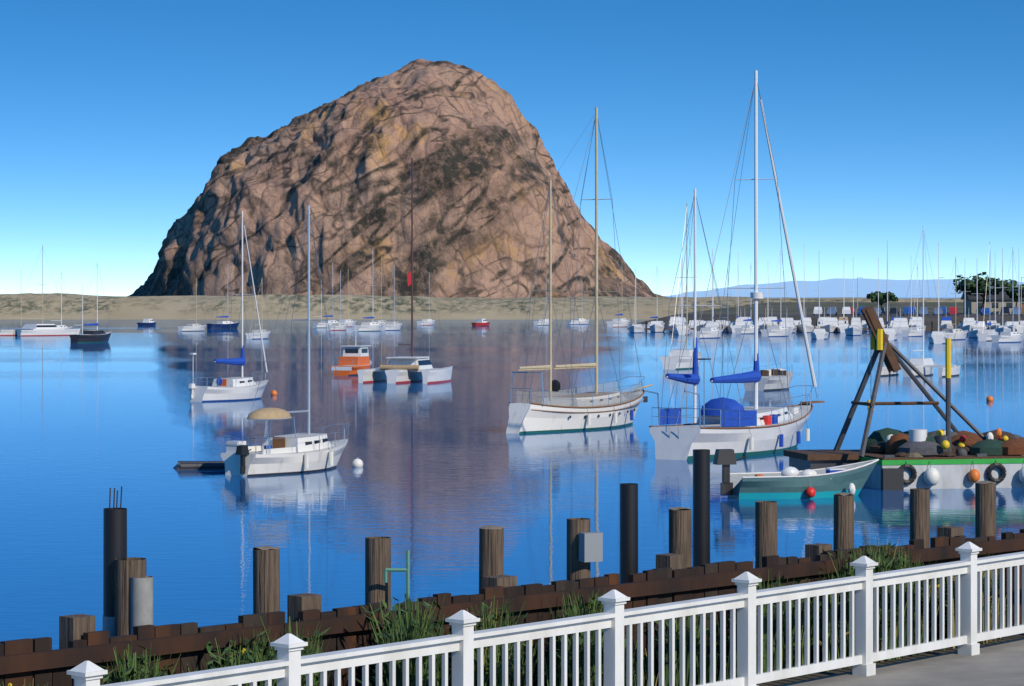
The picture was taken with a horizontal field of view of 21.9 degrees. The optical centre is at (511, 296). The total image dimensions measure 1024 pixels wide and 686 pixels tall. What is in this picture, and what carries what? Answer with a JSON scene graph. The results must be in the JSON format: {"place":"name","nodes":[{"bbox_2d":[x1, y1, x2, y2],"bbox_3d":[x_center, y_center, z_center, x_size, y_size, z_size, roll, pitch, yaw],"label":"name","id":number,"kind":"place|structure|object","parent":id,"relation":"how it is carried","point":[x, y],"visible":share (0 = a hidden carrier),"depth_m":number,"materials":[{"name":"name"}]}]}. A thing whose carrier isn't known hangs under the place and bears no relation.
{"place":"outdoors","nodes":[
{"label":"outdoors","id":0,"kind":"place"},
{"bbox_2d":[0,297,1023,649],"bbox_3d":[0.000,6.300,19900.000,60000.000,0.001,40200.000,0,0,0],"label":"water","id":1,"kind":"structure","parent":0,"point":[442,477],"depth_m":103.24,"materials":[{"name":"blue liquid"}]},
{"bbox_2d":[0,245,79,335],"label":"moored yacht","id":2,"kind":"object","parent":1,"relation":"on","point":[42,329],"visible":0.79,"depth_m":422.48,"materials":[{"name":"white"}]},
{"bbox_2d":[49,271,72,328],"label":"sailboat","id":3,"kind":"object","parent":1,"relation":"on","point":[63,326],"visible":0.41,"depth_m":443.82,"materials":[{"name":"white"}]},
{"bbox_2d":[69,262,111,342],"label":"moored yacht","id":4,"kind":"object","parent":1,"relation":"on","point":[91,336],"visible":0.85,"depth_m":359.10,"materials":[{"name":"black"}]},
{"bbox_2d":[137,319,156,325],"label":"launch","id":5,"kind":"object","parent":1,"relation":"on","point":[148,322],"visible":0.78,"depth_m":556.94,"materials":[{"name":"blue"}]},
{"bbox_2d":[178,278,206,330],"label":"moored yacht","id":6,"kind":"object","parent":1,"relation":"on","point":[193,327],"visible":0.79,"depth_m":474.98,"materials":[{"name":"white"}]},
{"bbox_2d":[173,461,224,469],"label":"dinghy","id":7,"kind":"object","parent":1,"relation":"on","point":[200,465],"visible":0.6,"depth_m":96.02,"materials":[{"name":"grey rubber"}]},
{"bbox_2d":[207,266,239,328],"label":"moored yacht","id":8,"kind":"object","parent":1,"relation":"on","point":[224,325],"visible":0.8,"depth_m":512.16,"materials":[{"name":"blue"}]},
{"bbox_2d":[189,211,268,401],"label":"sloop","id":9,"kind":"object","parent":1,"relation":"on","point":[238,388],"visible":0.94,"depth_m":159.97,"materials":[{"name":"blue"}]},
{"bbox_2d":[245,282,269,338],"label":"moored yacht","id":10,"kind":"object","parent":1,"relation":"on","point":[255,334],"visible":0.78,"depth_m":388.38,"materials":[{"name":"white"}]},
{"bbox_2d":[221,205,349,476],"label":"white sloop","id":11,"kind":"object","parent":1,"relation":"on","point":[278,455],"visible":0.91,"depth_m":94.31,"materials":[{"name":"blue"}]},
{"bbox_2d":[304,448,332,467],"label":"boat fenders","id":12,"kind":"object","parent":11,"relation":"attached to","point":[306,460],"visible":1,"depth_m":93.93,"materials":[{"name":"white plastic"}]},
{"bbox_2d":[313,267,343,327],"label":"moored yacht","id":13,"kind":"object","parent":1,"relation":"on","point":[323,323],"visible":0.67,"depth_m":525.25,"materials":[{"name":"white"}]},
{"bbox_2d":[326,271,347,329],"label":"moored yacht","id":14,"kind":"object","parent":1,"relation":"on","point":[338,326],"visible":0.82,"depth_m":486.92,"materials":[{"name":"white"}]},
{"bbox_2d":[339,271,356,326],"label":"moored yacht","id":15,"kind":"object","parent":1,"relation":"on","point":[350,322],"visible":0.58,"depth_m":541.18,"materials":[{"name":"white"}]},
{"bbox_2d":[330,344,371,375],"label":"motorboat","id":16,"kind":"object","parent":1,"relation":"on","point":[354,359],"visible":0.81,"depth_m":210.95,"materials":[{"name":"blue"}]},
{"bbox_2d":[352,457,362,466],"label":"mooring buoy","id":17,"kind":"object","parent":1,"relation":"on","point":[357,462],"visible":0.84,"depth_m":97.50,"materials":[{"name":"white plastic"}]},
{"bbox_2d":[352,251,383,330],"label":"moored yacht","id":18,"kind":"object","parent":1,"relation":"on","point":[369,326],"visible":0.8,"depth_m":473.92,"materials":[{"name":"white"}]},
{"bbox_2d":[368,256,391,324],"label":"moored yacht","id":19,"kind":"object","parent":1,"relation":"on","point":[380,321],"visible":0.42,"depth_m":513.90,"materials":[{"name":"white"}]},
{"bbox_2d":[381,268,401,330],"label":"moored yacht","id":20,"kind":"object","parent":1,"relation":"on","point":[387,326],"visible":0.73,"depth_m":485.95,"materials":[{"name":"white"}]},
{"bbox_2d":[129,59,664,298],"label":"rock mountain","id":21,"kind":"structure","parent":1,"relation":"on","point":[469,141],"depth_m":1787.68,"materials":[{"name":"brown stone"}]},
{"bbox_2d":[357,158,452,383],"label":"sailboat","id":22,"kind":"object","parent":1,"relation":"on","point":[404,369],"visible":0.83,"depth_m":193.38,"materials":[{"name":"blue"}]},
{"bbox_2d":[417,276,435,324],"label":"moored yacht","id":23,"kind":"object","parent":1,"relation":"on","point":[427,322],"visible":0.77,"depth_m":572.39,"materials":[{"name":"white plastic"}]},
{"bbox_2d":[471,319,489,325],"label":"launch","id":24,"kind":"object","parent":1,"relation":"on","point":[481,322],"visible":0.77,"depth_m":557.10,"materials":[{"name":"red"}]},
{"bbox_2d":[0,293,963,319],"bbox_3d":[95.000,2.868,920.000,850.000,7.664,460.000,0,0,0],"label":"sand spit","id":25,"kind":"structure","parent":1,"relation":"on","point":[182,307],"depth_m":739.00,"materials":[{"name":"beige sand"}]},
{"bbox_2d":[533,278,552,324],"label":"moored yacht","id":26,"kind":"object","parent":1,"relation":"on","point":[545,322],"visible":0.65,"depth_m":571.90,"materials":[{"name":"white"}]},
{"bbox_2d":[103,449,995,636],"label":"mooring piles","id":27,"kind":"object","parent":1,"relation":"on","point":[127,594],"visible":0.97,"depth_m":27.70,"materials":[{"name":"black wood"}]},
{"bbox_2d":[567,300,590,323],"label":"moored yacht","id":28,"kind":"object","parent":1,"relation":"on","point":[581,321],"visible":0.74,"depth_m":590.19,"materials":[{"name":"white"}]},
{"bbox_2d":[506,107,652,433],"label":"sailboat","id":29,"kind":"object","parent":1,"relation":"on","point":[562,413],"visible":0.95,"depth_m":124.44,"materials":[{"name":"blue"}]},
{"bbox_2d":[587,404,633,424],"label":"boat fenders","id":30,"kind":"object","parent":29,"relation":"hanging from","point":[615,417],"visible":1,"depth_m":125.68,"materials":[{"name":"white plastic"}]},
{"bbox_2d":[606,265,629,326],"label":"moored yacht","id":31,"kind":"object","parent":1,"relation":"on","point":[623,322],"visible":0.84,"depth_m":539.34,"materials":[{"name":"white plastic"}]},
{"bbox_2d":[629,269,644,332],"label":"sailboat","id":32,"kind":"object","parent":1,"relation":"on","point":[638,328],"visible":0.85,"depth_m":453.79,"materials":[{"name":"white"}]},
{"bbox_2d":[642,270,664,327],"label":"sailboat","id":33,"kind":"object","parent":1,"relation":"on","point":[648,325],"visible":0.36,"depth_m":498.33,"materials":[{"name":"white"}]},
{"bbox_2d":[679,244,681,324],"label":"sailboat","id":34,"kind":"object","parent":1,"relation":"on","point":[681,283],"visible":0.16,"depth_m":465.41,"materials":[{"name":"white"}]},
{"bbox_2d":[660,203,701,369],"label":"moored yacht","id":35,"kind":"object","parent":1,"relation":"on","point":[673,362],"visible":0.68,"depth_m":229.97,"materials":[{"name":"white"}]},
{"bbox_2d":[674,258,690,334],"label":"sailboat","id":36,"kind":"object","parent":1,"relation":"on","point":[678,330],"visible":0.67,"depth_m":431.78,"materials":[{"name":"white plastic"}]},
{"bbox_2d":[692,248,722,337],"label":"sailboat","id":37,"kind":"object","parent":1,"relation":"on","point":[709,332],"visible":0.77,"depth_m":396.59,"materials":[{"name":"white"}]},
{"bbox_2d":[703,279,721,328],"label":"sailboat","id":38,"kind":"object","parent":1,"relation":"on","point":[709,324],"visible":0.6,"depth_m":458.21,"materials":[{"name":"white"}]},
{"bbox_2d":[643,70,824,459],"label":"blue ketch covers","id":39,"kind":"object","parent":1,"relation":"on","point":[723,423],"visible":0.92,"depth_m":104.93,"materials":[{"name":"blue"}]},
{"bbox_2d":[749,417,809,449],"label":"boat fenders","id":40,"kind":"object","parent":39,"relation":"attached to","point":[751,440],"visible":1,"depth_m":106.54,"materials":[{"name":"white"}]},
{"bbox_2d":[728,270,743,332],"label":"sailboat","id":41,"kind":"object","parent":1,"relation":"on","point":[732,327],"visible":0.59,"depth_m":456.54,"materials":[{"name":"white"}]},
{"bbox_2d":[735,275,758,333],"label":"sailboat","id":42,"kind":"object","parent":1,"relation":"on","point":[748,330],"visible":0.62,"depth_m":440.94,"materials":[{"name":"white"}]},
{"bbox_2d":[742,363,792,390],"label":"motorboat","id":43,"kind":"object","parent":1,"relation":"on","point":[770,380],"visible":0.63,"depth_m":176.99,"materials":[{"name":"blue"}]},
{"bbox_2d":[764,281,774,328],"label":"sailboat","id":44,"kind":"object","parent":1,"relation":"on","point":[768,325],"visible":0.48,"depth_m":458.74,"materials":[{"name":"white"}]},
{"bbox_2d":[760,250,790,336],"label":"sailboat","id":45,"kind":"object","parent":1,"relation":"on","point":[778,330],"visible":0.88,"depth_m":412.98,"materials":[{"name":"white"}]},
{"bbox_2d":[713,449,878,498],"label":"skiff","id":46,"kind":"object","parent":1,"relation":"on","point":[793,482],"visible":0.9,"depth_m":82.31,"materials":[{"name":"blue"}]},
{"bbox_2d":[796,277,813,331],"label":"sailboat","id":47,"kind":"object","parent":1,"relation":"on","point":[797,326],"visible":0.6,"depth_m":459.44,"materials":[{"name":"white"}]},
{"bbox_2d":[810,251,828,338],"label":"sailboat","id":48,"kind":"object","parent":1,"relation":"on","point":[819,333],"visible":0.84,"depth_m":388.30,"materials":[{"name":"white"}]},
{"bbox_2d":[627,321,1019,331],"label":"marina docks","id":49,"kind":"object","parent":1,"relation":"on","point":[646,329],"visible":0.2,"depth_m":465.94,"materials":[{"name":"grey wood"}]},
{"bbox_2d":[649,307,1018,332],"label":"moored boats","id":50,"kind":"object","parent":1,"relation":"on","point":[830,324],"visible":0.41,"depth_m":457.92,"materials":[{"name":"white"}]},
{"bbox_2d":[837,318,848,332],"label":"marina yacht","id":51,"kind":"object","parent":1,"relation":"on","point":[842,327],"visible":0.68,"depth_m":456.85,"materials":[{"name":"white"}]},
{"bbox_2d":[668,307,1023,330],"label":"moored boats","id":52,"kind":"object","parent":1,"relation":"on","point":[946,322],"visible":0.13,"depth_m":473.01,"materials":[{"name":"white"}]},
{"bbox_2d":[845,257,861,335],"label":"sailboat","id":53,"kind":"object","parent":1,"relation":"on","point":[853,330],"visible":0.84,"depth_m":423.92,"materials":[{"name":"white"}]},
{"bbox_2d":[878,258,886,327],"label":"sailboat","id":54,"kind":"object","parent":1,"relation":"on","point":[884,326],"visible":0.26,"depth_m":460.00,"materials":[{"name":"white"}]},
{"bbox_2d":[883,239,898,339],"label":"sailboat","id":55,"kind":"object","parent":1,"relation":"on","point":[891,333],"visible":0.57,"depth_m":380.43,"materials":[{"name":"white"}]},
{"bbox_2d":[783,306,1023,489],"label":"work barge","id":56,"kind":"object","parent":1,"relation":"on","point":[964,467],"visible":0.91,"depth_m":87.44,"materials":[{"name":"grey"}]},
{"bbox_2d":[883,428,1023,484],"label":"barge deck gear","id":57,"kind":"object","parent":56,"relation":"on","point":[992,466],"visible":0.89,"depth_m":86.71,"materials":[{"name":"black rubber"}]},
{"bbox_2d":[908,255,911,326],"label":"sailboat","id":58,"kind":"object","parent":1,"relation":"on","point":[911,292],"visible":0.48,"depth_m":456.03,"materials":[{"name":"white metal"}]},
{"bbox_2d":[901,263,925,336],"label":"sailboat","id":59,"kind":"object","parent":1,"relation":"on","point":[915,331],"visible":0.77,"depth_m":413.54,"materials":[{"name":"white plastic"}]},
{"bbox_2d":[876,226,960,376],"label":"sailboat","id":60,"kind":"object","parent":1,"relation":"on","point":[924,366],"visible":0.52,"depth_m":208.68,"materials":[{"name":"white plastic"}]},
{"bbox_2d":[928,242,948,343],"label":"sailboat","id":61,"kind":"object","parent":1,"relation":"on","point":[937,337],"visible":0.77,"depth_m":352.59,"materials":[{"name":"white"}]},
{"bbox_2d":[937,257,967,339],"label":"moored yacht","id":62,"kind":"object","parent":1,"relation":"on","point":[956,334],"visible":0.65,"depth_m":381.71,"materials":[{"name":"white"}]},
{"bbox_2d":[956,288,970,328],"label":"sailboat","id":63,"kind":"object","parent":1,"relation":"on","point":[960,324],"visible":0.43,"depth_m":458.22,"materials":[{"name":"blue"}]},
{"bbox_2d":[968,289,982,337],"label":"sailboat","id":64,"kind":"object","parent":1,"relation":"on","point":[973,332],"visible":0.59,"depth_m":397.65,"materials":[{"name":"white"}]},
{"bbox_2d":[976,248,998,340],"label":"moored yacht","id":65,"kind":"object","parent":1,"relation":"on","point":[984,335],"visible":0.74,"depth_m":373.22,"materials":[{"name":"white plastic"}]},
{"bbox_2d":[986,395,993,400],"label":"mooring buoy","id":66,"kind":"object","parent":1,"relation":"on","point":[989,398],"visible":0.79,"depth_m":158.63,"materials":[{"name":"orange plastic"}]},
{"bbox_2d":[986,270,999,328],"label":"sailboat","id":67,"kind":"object","parent":1,"relation":"on","point":[993,325],"visible":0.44,"depth_m":455.79,"materials":[{"name":"white plastic"}]},
{"bbox_2d":[995,248,1010,334],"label":"sailboat","id":68,"kind":"object","parent":1,"relation":"on","point":[1000,329],"visible":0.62,"depth_m":424.52,"materials":[{"name":"white"}]},
{"bbox_2d":[991,253,1023,342],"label":"moored yacht","id":69,"kind":"object","parent":1,"relation":"on","point":[1005,337],"visible":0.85,"depth_m":359.22,"materials":[{"name":"white"}]},
{"bbox_2d":[1016,274,1023,332],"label":"sailboat","id":70,"kind":"object","parent":1,"relation":"on","point":[1020,328],"visible":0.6,"depth_m":450.94,"materials":[{"name":"white"}]},
{"bbox_2d":[0,0,1023,295],"label":"sky","id":71,"kind":"structure","parent":0,"point":[890,120],"materials":[{"name":"blue"}]},
{"bbox_2d":[636,302,1023,327],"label":"far shore","id":72,"kind":"structure","parent":0,"point":[773,311],"depth_m":580.78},
{"bbox_2d":[866,291,898,306],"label":"marina tree","id":73,"kind":"object","parent":72,"relation":"on","point":[873,296],"visible":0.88,"depth_m":558.54,"materials":[{"name":"green plant"}]},
{"bbox_2d":[813,307,1021,315],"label":"parked cars","id":74,"kind":"object","parent":72,"relation":"on","point":[907,310],"visible":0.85,"depth_m":533.14,"materials":[{"name":"multicoloured"}]},
{"bbox_2d":[857,277,1023,314],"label":"parking lot lamp posts","id":75,"kind":"object","parent":72,"relation":"on","point":[939,277],"visible":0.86,"depth_m":535.67,"materials":[{"name":"silver metal"}]},
{"bbox_2d":[953,272,1014,314],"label":"marina tree","id":76,"kind":"object","parent":72,"relation":"on","point":[978,283],"visible":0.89,"depth_m":554.67,"materials":[{"name":"green plant"}]},
{"bbox_2d":[1003,280,1023,306],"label":"marina tree","id":77,"kind":"object","parent":72,"relation":"on","point":[1015,294],"visible":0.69,"depth_m":560.54,"materials":[{"name":"green plant"}]},
{"bbox_2d":[665,278,1023,296],"bbox_3d":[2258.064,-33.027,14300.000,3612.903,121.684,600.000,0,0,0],"label":"hills","id":78,"kind":"structure","parent":0,"point":[838,287],"depth_m":14267.43,"materials":[{"name":"blue"}]},
{"bbox_2d":[707,633,1023,685],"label":"dirt strip","id":79,"kind":"object","parent":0,"point":[848,669],"depth_m":28.94,"materials":[{"name":"brown soil"}]},
{"bbox_2d":[0,537,1019,685],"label":"bulkhead weeds","id":80,"kind":"object","parent":79,"relation":"on","point":[131,672],"visible":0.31,"depth_m":25.73,"materials":[{"name":"green plant"}]},
{"bbox_2d":[0,526,1023,685],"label":"retaining wall","id":81,"kind":"structure","parent":79,"relation":"on","point":[669,578],"depth_m":25.41,"materials":[{"name":"brown wood"}]},
{"bbox_2d":[778,638,1023,685],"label":"pavement","id":82,"kind":"structure","parent":0,"point":[999,664],"depth_m":27.97,"materials":[{"name":"concrete"}]},
{"bbox_2d":[67,542,1023,685],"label":"picket fence","id":83,"kind":"object","parent":82,"relation":"on","point":[290,665],"visible":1,"depth_m":25.76,"materials":[{"name":"paint"}]},
{"bbox_2d":[961,291,1023,313],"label":"harbour building","id":84,"kind":"structure","parent":0,"point":[973,306],"depth_m":570.00,"materials":[{"name":"black"}]}
]}

